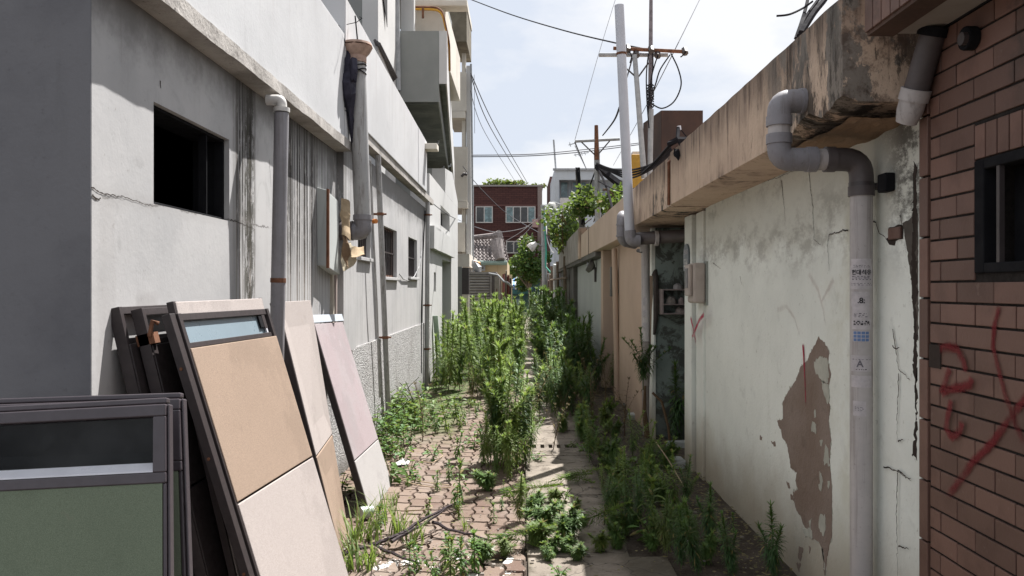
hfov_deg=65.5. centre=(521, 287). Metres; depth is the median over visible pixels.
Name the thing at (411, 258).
barred window
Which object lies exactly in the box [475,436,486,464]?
seedling
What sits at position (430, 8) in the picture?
gas pipe
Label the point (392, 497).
grass tuft
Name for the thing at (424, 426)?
sprig
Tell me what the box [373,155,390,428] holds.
drain pipe
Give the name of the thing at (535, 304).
weed plant
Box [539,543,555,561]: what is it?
weed plant
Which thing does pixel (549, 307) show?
weed plant
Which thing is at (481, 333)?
weed plant
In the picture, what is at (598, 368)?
weed plant
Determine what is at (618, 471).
weed plant
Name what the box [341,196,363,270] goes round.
cardboard scraps
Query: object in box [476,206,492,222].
window
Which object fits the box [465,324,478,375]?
weed plant
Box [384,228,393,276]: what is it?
barred window
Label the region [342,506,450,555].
branch
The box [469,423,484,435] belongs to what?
sprig
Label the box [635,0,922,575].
mint house
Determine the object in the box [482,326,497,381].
weed plant
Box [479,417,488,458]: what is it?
weed plant
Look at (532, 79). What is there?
sky
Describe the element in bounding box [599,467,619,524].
weed plant
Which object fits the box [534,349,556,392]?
weed plant
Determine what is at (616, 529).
weed plant
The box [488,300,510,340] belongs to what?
weed plant
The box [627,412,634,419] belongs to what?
rubble block
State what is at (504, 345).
weed plant
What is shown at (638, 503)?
weed plant
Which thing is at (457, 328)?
weed plant
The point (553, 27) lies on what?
cable
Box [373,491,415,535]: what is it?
grass tuft
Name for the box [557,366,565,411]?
weed plant
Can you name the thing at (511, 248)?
window
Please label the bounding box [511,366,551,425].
dead weed
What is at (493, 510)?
seedling
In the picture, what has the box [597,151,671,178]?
cable
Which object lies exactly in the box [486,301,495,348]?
weed plant
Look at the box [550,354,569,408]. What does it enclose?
weed plant
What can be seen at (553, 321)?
weed plant
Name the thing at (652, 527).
weed plant
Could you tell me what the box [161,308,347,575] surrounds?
partition panel
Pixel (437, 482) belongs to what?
seedling
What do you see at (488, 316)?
weed plant
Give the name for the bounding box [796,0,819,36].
cable
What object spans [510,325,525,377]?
weed plant
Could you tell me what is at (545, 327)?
weed plant
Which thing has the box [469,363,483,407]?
dead weed
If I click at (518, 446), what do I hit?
weed plant
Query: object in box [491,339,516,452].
weed plant
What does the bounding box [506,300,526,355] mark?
weed plant
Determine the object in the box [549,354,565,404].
weed plant
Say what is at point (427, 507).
seedling
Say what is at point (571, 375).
weed plant
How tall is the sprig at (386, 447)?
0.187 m
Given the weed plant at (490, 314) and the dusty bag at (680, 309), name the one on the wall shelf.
the dusty bag at (680, 309)
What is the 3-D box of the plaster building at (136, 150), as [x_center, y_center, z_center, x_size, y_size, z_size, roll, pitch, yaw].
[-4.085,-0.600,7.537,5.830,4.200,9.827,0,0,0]
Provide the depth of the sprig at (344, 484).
5.76 m
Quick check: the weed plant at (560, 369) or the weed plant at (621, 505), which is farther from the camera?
the weed plant at (560, 369)
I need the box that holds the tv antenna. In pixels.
[569,142,588,165]
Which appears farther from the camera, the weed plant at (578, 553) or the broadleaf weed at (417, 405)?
the broadleaf weed at (417, 405)
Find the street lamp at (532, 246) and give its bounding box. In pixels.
[527,201,561,291]
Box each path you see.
[515,312,539,361]
[523,362,676,575]
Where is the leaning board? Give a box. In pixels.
[433,316,441,376]
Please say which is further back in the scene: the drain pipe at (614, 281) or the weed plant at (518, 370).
the drain pipe at (614, 281)
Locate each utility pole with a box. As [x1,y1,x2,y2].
[547,177,551,272]
[575,125,619,221]
[575,167,584,226]
[599,0,687,175]
[627,54,648,178]
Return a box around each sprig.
[340,473,352,492]
[380,438,395,453]
[384,458,407,483]
[394,441,416,461]
[400,459,422,476]
[408,472,420,483]
[414,421,429,430]
[423,444,442,460]
[426,413,442,426]
[440,407,451,417]
[443,395,457,407]
[462,397,476,406]
[464,434,480,448]
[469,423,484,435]
[470,400,483,411]
[532,453,545,460]
[549,564,570,575]
[555,485,573,503]
[576,444,587,451]
[627,456,641,474]
[627,516,658,540]
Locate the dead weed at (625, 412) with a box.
[605,376,639,435]
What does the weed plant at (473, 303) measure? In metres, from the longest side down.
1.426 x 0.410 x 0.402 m
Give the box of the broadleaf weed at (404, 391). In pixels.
[391,377,431,420]
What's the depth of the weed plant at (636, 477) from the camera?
5.01 m
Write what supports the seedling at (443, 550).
on the brick paving
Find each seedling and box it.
[373,504,384,534]
[400,540,416,575]
[404,474,408,486]
[410,538,424,572]
[411,406,418,429]
[416,410,424,432]
[417,383,428,406]
[423,550,440,575]
[424,497,434,523]
[430,400,436,416]
[431,411,440,433]
[431,470,441,491]
[437,531,453,566]
[438,393,445,412]
[439,534,462,575]
[440,404,450,432]
[440,535,454,571]
[445,459,454,479]
[450,396,461,424]
[451,430,464,458]
[451,484,461,511]
[451,535,470,575]
[453,499,462,519]
[454,513,469,530]
[457,414,464,430]
[458,404,467,425]
[465,528,482,573]
[472,399,480,417]
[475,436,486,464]
[489,502,497,523]
[499,496,504,510]
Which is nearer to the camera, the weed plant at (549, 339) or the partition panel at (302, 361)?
the partition panel at (302, 361)
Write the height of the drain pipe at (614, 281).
1.996 m
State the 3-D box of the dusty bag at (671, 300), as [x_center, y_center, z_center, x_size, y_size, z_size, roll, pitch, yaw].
[1.435,0.112,7.631,0.107,0.079,0.107,0,0,0]
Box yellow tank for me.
[631,154,642,187]
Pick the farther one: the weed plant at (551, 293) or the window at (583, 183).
the window at (583, 183)
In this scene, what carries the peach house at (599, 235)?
on the ground
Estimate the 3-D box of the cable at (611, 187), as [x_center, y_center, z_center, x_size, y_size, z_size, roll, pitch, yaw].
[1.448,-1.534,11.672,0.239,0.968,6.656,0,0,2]
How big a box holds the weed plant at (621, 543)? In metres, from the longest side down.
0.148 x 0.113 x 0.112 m
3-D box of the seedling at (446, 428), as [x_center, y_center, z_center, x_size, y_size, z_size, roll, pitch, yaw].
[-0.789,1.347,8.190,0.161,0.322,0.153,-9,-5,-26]
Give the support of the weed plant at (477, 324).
on the brick paving
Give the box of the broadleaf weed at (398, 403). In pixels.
[390,385,417,425]
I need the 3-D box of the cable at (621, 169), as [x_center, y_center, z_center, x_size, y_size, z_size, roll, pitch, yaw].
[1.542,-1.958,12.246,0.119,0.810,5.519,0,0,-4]
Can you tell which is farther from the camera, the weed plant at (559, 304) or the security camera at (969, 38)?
the weed plant at (559, 304)
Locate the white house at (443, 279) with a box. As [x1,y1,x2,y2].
[396,168,457,381]
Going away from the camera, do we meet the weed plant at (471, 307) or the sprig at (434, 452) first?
the sprig at (434, 452)
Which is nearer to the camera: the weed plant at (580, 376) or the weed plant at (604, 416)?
the weed plant at (604, 416)
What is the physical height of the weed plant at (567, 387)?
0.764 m
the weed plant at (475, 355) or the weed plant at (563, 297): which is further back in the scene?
the weed plant at (563, 297)
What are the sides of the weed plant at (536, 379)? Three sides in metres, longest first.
0.919 x 0.489 x 0.404 m
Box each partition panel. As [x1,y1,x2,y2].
[111,305,194,575]
[131,307,228,575]
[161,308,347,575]
[166,298,263,575]
[284,300,346,551]
[313,314,391,508]
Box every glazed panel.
[0,393,192,575]
[0,398,173,575]
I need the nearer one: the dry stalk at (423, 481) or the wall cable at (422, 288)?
the dry stalk at (423, 481)
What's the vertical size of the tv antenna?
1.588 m
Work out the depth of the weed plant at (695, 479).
5.32 m
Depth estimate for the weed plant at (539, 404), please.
8.99 m
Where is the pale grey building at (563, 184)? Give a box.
[550,168,621,297]
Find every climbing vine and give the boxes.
[536,191,591,245]
[550,223,572,254]
[562,183,609,221]
[587,182,622,212]
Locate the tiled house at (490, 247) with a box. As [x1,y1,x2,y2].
[474,230,508,276]
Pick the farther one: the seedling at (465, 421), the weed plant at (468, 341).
the weed plant at (468, 341)
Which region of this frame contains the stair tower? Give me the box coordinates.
[449,2,476,319]
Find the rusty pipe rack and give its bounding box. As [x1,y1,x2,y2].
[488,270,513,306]
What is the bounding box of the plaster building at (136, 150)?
[0,0,438,476]
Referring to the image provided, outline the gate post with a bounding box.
[509,275,511,307]
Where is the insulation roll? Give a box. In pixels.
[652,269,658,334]
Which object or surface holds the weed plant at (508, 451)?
on the brick paving
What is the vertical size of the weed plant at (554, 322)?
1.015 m
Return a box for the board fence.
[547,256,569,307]
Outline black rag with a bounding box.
[641,125,686,174]
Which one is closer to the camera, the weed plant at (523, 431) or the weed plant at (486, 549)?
the weed plant at (486, 549)
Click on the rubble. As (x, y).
(470, 570)
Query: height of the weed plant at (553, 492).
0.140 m
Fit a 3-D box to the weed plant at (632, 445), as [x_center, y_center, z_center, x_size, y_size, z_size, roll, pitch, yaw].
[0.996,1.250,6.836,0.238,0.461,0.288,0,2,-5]
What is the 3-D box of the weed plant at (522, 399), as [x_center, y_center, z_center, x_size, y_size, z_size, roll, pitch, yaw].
[-0.073,1.034,6.419,0.325,0.895,0.286,0,0,9]
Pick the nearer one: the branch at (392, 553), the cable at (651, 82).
the branch at (392, 553)
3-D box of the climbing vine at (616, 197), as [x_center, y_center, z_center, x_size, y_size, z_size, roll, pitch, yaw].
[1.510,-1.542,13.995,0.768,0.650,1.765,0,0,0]
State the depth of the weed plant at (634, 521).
4.88 m
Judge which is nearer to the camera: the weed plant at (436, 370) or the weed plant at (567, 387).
the weed plant at (567, 387)
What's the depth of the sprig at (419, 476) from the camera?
6.03 m
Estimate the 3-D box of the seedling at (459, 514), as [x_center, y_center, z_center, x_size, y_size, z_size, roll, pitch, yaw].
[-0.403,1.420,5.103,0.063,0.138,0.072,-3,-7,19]
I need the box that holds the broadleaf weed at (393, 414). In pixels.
[373,399,414,438]
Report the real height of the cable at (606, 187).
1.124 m
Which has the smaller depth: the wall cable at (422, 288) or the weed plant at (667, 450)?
the weed plant at (667, 450)
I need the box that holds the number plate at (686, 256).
[683,244,689,270]
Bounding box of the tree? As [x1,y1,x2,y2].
[508,232,552,314]
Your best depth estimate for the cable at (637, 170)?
10.91 m
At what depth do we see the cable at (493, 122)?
33.19 m
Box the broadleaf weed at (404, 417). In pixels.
[384,404,424,429]
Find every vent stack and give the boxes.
[338,16,372,240]
[614,4,640,246]
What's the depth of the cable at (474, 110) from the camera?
26.49 m
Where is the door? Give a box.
[462,268,468,293]
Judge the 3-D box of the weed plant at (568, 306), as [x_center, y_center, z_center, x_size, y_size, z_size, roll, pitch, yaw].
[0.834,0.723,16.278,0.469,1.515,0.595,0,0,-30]
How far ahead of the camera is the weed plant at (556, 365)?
9.71 m
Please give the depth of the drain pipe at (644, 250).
7.88 m
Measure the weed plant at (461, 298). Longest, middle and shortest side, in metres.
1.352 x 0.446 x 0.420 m
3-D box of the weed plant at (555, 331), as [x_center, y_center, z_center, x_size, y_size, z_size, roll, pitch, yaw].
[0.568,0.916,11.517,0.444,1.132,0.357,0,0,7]
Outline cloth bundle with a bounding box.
[342,51,357,145]
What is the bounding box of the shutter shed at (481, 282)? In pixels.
[469,272,497,322]
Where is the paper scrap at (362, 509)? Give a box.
[358,505,373,518]
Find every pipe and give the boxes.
[265,95,289,358]
[330,275,336,322]
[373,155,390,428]
[415,6,450,70]
[423,202,431,390]
[610,248,618,400]
[616,211,636,248]
[636,229,684,245]
[636,244,650,434]
[766,88,894,575]
[896,26,948,125]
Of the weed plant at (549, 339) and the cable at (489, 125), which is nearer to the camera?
the weed plant at (549, 339)
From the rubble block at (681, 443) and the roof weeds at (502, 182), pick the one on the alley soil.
the rubble block at (681, 443)
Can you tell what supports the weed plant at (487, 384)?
on the brick paving
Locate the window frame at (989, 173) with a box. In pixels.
[974,148,1023,272]
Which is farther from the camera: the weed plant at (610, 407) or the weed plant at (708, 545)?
the weed plant at (610, 407)
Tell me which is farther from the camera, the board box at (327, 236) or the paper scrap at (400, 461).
the paper scrap at (400, 461)
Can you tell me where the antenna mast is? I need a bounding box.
[553,140,556,167]
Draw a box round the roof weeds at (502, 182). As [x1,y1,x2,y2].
[482,178,546,187]
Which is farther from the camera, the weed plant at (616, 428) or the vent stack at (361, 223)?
the weed plant at (616, 428)
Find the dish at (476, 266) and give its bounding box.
[471,260,481,271]
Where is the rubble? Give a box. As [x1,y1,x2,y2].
[342,388,753,575]
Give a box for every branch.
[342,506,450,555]
[348,541,384,555]
[375,545,421,563]
[390,504,452,542]
[431,520,490,539]
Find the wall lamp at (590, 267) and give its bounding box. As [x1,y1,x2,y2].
[586,260,596,281]
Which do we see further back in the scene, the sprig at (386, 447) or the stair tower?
the stair tower
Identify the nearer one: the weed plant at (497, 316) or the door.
the weed plant at (497, 316)
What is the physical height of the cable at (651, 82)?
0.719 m
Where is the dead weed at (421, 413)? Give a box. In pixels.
[413,381,440,441]
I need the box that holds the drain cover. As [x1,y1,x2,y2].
[526,439,590,458]
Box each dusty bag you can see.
[666,296,676,303]
[673,283,682,288]
[675,306,684,312]
[678,297,683,303]
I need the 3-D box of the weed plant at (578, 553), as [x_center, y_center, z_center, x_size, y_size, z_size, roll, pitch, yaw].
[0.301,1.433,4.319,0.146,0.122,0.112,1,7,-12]
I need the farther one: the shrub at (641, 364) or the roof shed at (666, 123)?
the roof shed at (666, 123)
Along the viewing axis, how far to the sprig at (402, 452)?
6.81 m
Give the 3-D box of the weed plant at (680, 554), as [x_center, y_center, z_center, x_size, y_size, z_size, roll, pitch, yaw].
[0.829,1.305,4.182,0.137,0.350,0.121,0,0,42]
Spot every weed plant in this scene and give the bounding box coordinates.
[428,332,443,388]
[437,314,448,381]
[437,319,455,385]
[439,314,467,363]
[439,353,446,388]
[440,324,471,390]
[442,321,460,392]
[444,310,460,355]
[448,457,468,504]
[451,318,462,371]
[458,297,468,353]
[459,298,474,367]
[460,297,471,333]
[461,324,481,396]
[465,300,482,363]
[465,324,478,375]
[466,368,476,397]
[467,537,497,563]
[469,295,479,340]
[469,298,473,316]
[469,469,498,491]
[471,307,483,353]
[472,343,478,366]
[475,312,483,351]
[475,356,483,394]
[476,293,483,330]
[477,294,484,319]
[477,327,495,384]
[477,337,485,370]
[477,410,494,468]
[478,356,506,467]
[478,365,487,400]
[479,303,487,327]
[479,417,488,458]
[479,421,487,464]
[480,306,485,338]
[480,366,506,459]
[481,298,489,325]
[481,388,501,464]
[482,298,495,348]
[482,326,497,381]
[482,328,488,366]
[482,521,557,546]
[484,318,492,342]
[484,363,528,464]
[485,318,500,367]
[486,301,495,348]
[486,330,501,387]
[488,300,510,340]
[490,425,502,474]
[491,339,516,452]
[491,378,509,461]
[492,322,511,373]
[494,298,497,317]
[494,308,507,353]
[494,480,563,501]
[495,361,531,472]
[496,354,545,457]
[496,536,518,557]
[498,297,516,337]
[500,301,507,338]
[500,420,516,480]
[501,292,511,307]
[501,309,509,337]
[503,295,511,329]
[504,348,533,466]
[505,303,527,364]
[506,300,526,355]
[506,310,513,344]
[506,349,518,394]
[507,318,524,356]
[507,472,526,520]
[509,405,541,474]
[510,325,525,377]
[510,387,530,466]
[512,370,524,401]
[513,296,524,335]
[516,370,538,460]
[517,293,529,331]
[517,325,528,380]
[518,499,565,526]
[522,298,534,355]
[522,489,548,510]
[523,518,556,545]
[525,288,536,339]
[525,401,545,464]
[526,319,549,374]
[527,285,538,336]
[528,353,545,415]
[530,291,552,345]
[531,287,555,356]
[531,295,537,333]
[533,288,547,334]
[533,309,561,362]
[534,290,553,325]
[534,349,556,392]
[535,286,560,346]
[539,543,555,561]
[540,347,553,400]
[540,368,549,407]
[540,530,562,553]
[542,348,551,395]
[543,332,559,362]
[544,313,558,335]
[544,359,558,417]
[544,487,564,503]
[546,296,557,328]
[546,321,568,358]
[546,368,555,412]
[547,288,574,332]
[547,313,571,356]
[548,465,608,483]
[549,313,572,354]
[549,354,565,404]
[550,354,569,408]
[550,355,560,392]
[551,369,560,412]
[551,503,587,538]
[552,285,562,310]
[552,498,565,511]
[554,288,573,327]
[554,329,568,376]
[554,533,577,553]
[556,322,587,382]
[556,351,576,415]
[556,407,569,432]
[556,497,633,533]
[557,310,569,334]
[557,347,572,403]
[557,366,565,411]
[559,333,576,385]
[561,289,575,324]
[561,359,577,408]
[566,315,589,389]
[566,541,588,561]
[569,307,581,335]
[569,323,592,357]
[571,321,585,346]
[572,369,580,407]
[572,404,591,442]
[572,496,582,509]
[574,362,585,400]
[575,400,592,435]
[577,363,595,400]
[580,362,595,411]
[581,310,597,379]
[581,405,614,461]
[584,529,612,553]
[589,418,600,450]
[590,337,610,391]
[594,432,610,458]
[597,454,612,474]
[598,395,618,424]
[598,403,613,432]
[598,433,622,466]
[599,463,617,495]
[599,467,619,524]
[603,516,625,549]
[605,508,632,525]
[606,456,627,490]
[606,472,625,507]
[607,351,613,389]
[607,417,623,439]
[607,532,626,549]
[615,513,631,536]
[616,450,632,480]
[617,446,654,501]
[617,474,634,532]
[625,408,653,457]
[626,507,642,529]
[630,470,644,517]
[631,468,644,505]
[632,472,644,528]
[633,439,653,458]
[637,473,665,534]
[638,449,646,470]
[639,459,666,503]
[639,478,658,524]
[640,421,669,478]
[640,454,661,472]
[641,530,660,551]
[642,451,659,509]
[648,513,662,544]
[649,490,675,555]
[653,448,682,511]
[653,479,669,507]
[656,435,680,467]
[659,454,671,472]
[660,499,678,530]
[663,359,684,439]
[666,503,687,569]
[668,495,694,536]
[678,454,694,506]
[678,498,704,575]
[684,462,699,505]
[684,511,700,545]
[693,481,719,537]
[700,528,718,565]
[716,510,741,575]
[755,499,787,575]
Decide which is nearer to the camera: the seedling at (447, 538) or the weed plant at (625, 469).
the seedling at (447, 538)
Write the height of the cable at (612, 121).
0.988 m
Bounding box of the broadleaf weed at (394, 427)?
[372,402,422,444]
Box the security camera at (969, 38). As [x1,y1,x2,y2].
[957,26,980,50]
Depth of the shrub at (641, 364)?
7.61 m
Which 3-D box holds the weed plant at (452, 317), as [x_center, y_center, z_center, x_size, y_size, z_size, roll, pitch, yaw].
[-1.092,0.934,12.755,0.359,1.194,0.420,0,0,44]
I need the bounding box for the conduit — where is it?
[369,160,380,397]
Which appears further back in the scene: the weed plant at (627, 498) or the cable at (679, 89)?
the cable at (679, 89)
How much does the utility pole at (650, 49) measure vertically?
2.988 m
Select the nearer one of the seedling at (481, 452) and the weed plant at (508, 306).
the seedling at (481, 452)
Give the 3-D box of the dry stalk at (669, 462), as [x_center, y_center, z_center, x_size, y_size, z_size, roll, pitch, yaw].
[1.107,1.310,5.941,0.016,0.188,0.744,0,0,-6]
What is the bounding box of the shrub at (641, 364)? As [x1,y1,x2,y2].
[622,326,671,390]
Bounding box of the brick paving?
[339,357,525,575]
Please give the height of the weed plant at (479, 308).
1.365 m
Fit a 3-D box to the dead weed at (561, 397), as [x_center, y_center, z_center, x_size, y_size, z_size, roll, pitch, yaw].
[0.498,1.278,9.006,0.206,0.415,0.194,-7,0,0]
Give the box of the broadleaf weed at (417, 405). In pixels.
[390,382,438,422]
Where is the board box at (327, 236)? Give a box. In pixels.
[317,187,339,274]
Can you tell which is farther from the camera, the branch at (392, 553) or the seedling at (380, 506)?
the seedling at (380, 506)
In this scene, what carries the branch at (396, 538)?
on the branch at (399, 533)
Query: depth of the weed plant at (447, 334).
11.88 m
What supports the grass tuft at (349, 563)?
on the brick paving
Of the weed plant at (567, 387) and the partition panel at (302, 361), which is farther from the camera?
the weed plant at (567, 387)
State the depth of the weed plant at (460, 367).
11.45 m
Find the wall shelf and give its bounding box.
[659,289,684,313]
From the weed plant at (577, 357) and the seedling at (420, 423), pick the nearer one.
the seedling at (420, 423)
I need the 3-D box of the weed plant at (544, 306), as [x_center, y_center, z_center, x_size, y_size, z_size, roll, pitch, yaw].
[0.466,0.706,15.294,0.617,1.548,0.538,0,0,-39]
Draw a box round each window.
[154,105,223,219]
[358,237,366,256]
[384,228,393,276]
[408,238,414,276]
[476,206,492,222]
[506,206,534,222]
[506,241,534,252]
[560,181,568,197]
[572,181,586,197]
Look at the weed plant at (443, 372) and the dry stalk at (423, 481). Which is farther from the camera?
the weed plant at (443, 372)
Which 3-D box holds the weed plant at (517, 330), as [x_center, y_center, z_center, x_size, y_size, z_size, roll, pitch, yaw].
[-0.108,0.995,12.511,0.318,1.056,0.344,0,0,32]
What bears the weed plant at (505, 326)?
on the brick paving
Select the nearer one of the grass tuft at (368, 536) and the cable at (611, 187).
the grass tuft at (368, 536)
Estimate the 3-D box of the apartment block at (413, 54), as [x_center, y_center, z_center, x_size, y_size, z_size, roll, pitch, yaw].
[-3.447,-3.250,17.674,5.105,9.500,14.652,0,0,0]
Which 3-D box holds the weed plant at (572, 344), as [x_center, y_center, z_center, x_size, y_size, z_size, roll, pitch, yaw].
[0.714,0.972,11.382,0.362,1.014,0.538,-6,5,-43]
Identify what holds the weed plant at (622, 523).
on the alley soil
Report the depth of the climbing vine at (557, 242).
20.64 m
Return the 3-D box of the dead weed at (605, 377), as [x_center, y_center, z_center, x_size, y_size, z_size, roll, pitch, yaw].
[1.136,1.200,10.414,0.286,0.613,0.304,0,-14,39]
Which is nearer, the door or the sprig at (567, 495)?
the sprig at (567, 495)
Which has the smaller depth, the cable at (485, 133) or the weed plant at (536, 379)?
the weed plant at (536, 379)
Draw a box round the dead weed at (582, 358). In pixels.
[578,352,604,412]
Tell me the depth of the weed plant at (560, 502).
5.23 m
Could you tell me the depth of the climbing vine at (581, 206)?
16.07 m
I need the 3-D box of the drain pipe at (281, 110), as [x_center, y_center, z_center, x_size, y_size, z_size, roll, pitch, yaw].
[-1.306,0.225,4.257,0.137,2.512,0.089,0,0,11]
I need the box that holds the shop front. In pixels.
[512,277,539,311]
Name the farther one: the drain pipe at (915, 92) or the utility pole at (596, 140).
the utility pole at (596, 140)
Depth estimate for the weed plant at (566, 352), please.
10.95 m
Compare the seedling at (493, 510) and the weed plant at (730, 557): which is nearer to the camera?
the weed plant at (730, 557)
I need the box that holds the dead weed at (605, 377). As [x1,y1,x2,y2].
[598,355,613,398]
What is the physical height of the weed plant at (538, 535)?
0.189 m
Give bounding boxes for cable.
[399,251,421,281]
[421,211,425,372]
[463,166,538,232]
[470,73,527,183]
[470,90,514,180]
[471,76,524,183]
[471,143,638,155]
[471,144,638,156]
[472,0,640,47]
[474,89,474,132]
[476,218,537,231]
[575,1,614,138]
[595,165,612,207]
[595,165,622,184]
[596,147,670,172]
[596,163,650,170]
[597,149,671,175]
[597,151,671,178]
[598,181,633,191]
[602,107,618,135]
[614,0,699,163]
[646,53,649,127]
[648,53,653,114]
[648,55,658,106]
[652,53,681,108]
[653,54,669,89]
[776,0,812,16]
[794,0,808,38]
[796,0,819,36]
[798,0,826,34]
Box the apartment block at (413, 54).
[348,0,467,182]
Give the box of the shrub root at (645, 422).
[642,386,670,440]
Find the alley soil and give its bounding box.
[350,371,796,575]
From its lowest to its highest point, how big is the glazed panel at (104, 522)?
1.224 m
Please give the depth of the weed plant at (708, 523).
4.42 m
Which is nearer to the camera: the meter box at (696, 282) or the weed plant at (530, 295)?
the meter box at (696, 282)
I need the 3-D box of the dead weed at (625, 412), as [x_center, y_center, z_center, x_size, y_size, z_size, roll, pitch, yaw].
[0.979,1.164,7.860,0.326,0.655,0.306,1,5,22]
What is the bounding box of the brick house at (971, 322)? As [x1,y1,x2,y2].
[865,0,1023,575]
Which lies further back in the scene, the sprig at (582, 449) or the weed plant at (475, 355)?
the weed plant at (475, 355)
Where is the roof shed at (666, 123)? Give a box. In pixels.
[643,110,702,174]
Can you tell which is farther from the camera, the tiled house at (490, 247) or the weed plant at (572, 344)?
the tiled house at (490, 247)
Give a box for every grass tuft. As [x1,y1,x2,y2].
[336,494,378,549]
[339,522,373,572]
[354,489,394,540]
[356,482,396,524]
[360,530,394,569]
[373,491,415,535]
[383,484,397,502]
[398,507,433,546]
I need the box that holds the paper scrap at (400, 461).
[396,458,409,465]
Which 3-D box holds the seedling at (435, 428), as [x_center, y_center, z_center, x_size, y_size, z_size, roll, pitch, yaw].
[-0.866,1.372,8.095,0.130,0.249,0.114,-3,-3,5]
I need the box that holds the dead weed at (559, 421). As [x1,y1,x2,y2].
[546,396,571,449]
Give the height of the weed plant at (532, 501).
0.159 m
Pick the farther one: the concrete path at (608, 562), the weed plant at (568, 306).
the weed plant at (568, 306)
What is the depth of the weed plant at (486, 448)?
6.40 m
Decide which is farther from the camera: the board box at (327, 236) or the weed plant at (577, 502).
the board box at (327, 236)
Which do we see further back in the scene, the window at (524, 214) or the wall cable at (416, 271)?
the window at (524, 214)
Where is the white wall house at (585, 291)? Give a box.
[559,227,600,374]
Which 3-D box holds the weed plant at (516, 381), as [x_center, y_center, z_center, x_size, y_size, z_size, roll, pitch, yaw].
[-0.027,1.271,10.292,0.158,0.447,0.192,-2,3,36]
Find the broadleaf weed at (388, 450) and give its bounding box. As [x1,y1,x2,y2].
[377,429,405,458]
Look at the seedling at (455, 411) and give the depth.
8.63 m
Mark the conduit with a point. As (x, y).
(374, 221)
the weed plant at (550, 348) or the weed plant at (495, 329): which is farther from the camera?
the weed plant at (495, 329)
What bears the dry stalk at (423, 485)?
on the brick paving
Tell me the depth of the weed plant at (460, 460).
5.43 m
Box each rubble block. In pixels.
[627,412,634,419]
[666,440,684,447]
[671,456,685,468]
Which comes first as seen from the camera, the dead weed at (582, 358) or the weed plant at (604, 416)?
the weed plant at (604, 416)
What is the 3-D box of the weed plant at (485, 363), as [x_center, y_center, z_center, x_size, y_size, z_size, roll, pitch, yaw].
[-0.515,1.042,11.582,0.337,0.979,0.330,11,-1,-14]
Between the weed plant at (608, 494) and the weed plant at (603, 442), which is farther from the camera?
the weed plant at (603, 442)
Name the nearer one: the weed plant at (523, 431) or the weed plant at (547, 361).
the weed plant at (523, 431)
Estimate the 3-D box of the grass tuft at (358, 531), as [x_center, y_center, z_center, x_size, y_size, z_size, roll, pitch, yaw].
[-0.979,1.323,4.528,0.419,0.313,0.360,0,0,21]
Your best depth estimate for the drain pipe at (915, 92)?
2.65 m
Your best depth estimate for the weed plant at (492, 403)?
6.64 m
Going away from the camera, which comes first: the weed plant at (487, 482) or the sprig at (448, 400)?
the weed plant at (487, 482)
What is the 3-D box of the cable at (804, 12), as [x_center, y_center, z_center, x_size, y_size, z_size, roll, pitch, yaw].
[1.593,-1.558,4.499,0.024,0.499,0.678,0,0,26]
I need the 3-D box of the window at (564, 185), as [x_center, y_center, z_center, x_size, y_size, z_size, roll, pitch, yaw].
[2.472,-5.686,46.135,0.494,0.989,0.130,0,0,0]
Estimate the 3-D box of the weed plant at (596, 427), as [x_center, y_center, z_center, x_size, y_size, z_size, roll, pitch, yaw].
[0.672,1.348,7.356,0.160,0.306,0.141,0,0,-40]
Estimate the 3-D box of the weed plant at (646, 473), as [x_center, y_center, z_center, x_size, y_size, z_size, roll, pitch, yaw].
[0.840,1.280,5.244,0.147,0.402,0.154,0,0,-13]
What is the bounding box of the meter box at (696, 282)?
[685,261,707,304]
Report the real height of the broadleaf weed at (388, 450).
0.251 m
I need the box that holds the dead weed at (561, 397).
[555,383,571,415]
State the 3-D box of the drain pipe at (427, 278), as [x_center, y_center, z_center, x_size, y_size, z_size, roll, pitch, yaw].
[-1.380,0.114,11.675,0.125,2.776,0.217,0,0,0]
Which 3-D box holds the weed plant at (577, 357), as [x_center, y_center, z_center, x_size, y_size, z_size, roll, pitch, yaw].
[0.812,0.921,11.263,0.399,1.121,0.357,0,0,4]
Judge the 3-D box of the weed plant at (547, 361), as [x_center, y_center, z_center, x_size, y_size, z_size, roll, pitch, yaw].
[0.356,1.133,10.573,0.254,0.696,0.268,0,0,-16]
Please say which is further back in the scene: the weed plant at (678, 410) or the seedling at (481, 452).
the weed plant at (678, 410)
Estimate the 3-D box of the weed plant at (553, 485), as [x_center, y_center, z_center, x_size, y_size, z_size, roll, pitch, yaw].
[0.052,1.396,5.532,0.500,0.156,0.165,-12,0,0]
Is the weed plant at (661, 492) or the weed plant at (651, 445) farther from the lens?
the weed plant at (651, 445)
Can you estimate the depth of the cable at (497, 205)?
31.27 m
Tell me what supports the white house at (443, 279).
on the ground
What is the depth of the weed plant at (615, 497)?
5.30 m
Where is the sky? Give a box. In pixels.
[400,0,837,230]
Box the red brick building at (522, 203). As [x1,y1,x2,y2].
[473,185,542,292]
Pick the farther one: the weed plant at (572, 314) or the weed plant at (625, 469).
the weed plant at (572, 314)
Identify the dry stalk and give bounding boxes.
[393,476,448,485]
[401,479,450,487]
[401,504,432,511]
[656,442,683,486]
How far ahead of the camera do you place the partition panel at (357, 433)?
5.49 m
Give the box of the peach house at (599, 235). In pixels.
[581,188,684,426]
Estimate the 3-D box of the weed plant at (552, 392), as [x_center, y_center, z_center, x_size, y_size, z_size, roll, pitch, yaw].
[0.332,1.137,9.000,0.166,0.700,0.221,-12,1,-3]
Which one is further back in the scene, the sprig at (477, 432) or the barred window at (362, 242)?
the sprig at (477, 432)
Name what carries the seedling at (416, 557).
on the brick paving
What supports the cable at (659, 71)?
attached to the utility pole at (650, 49)

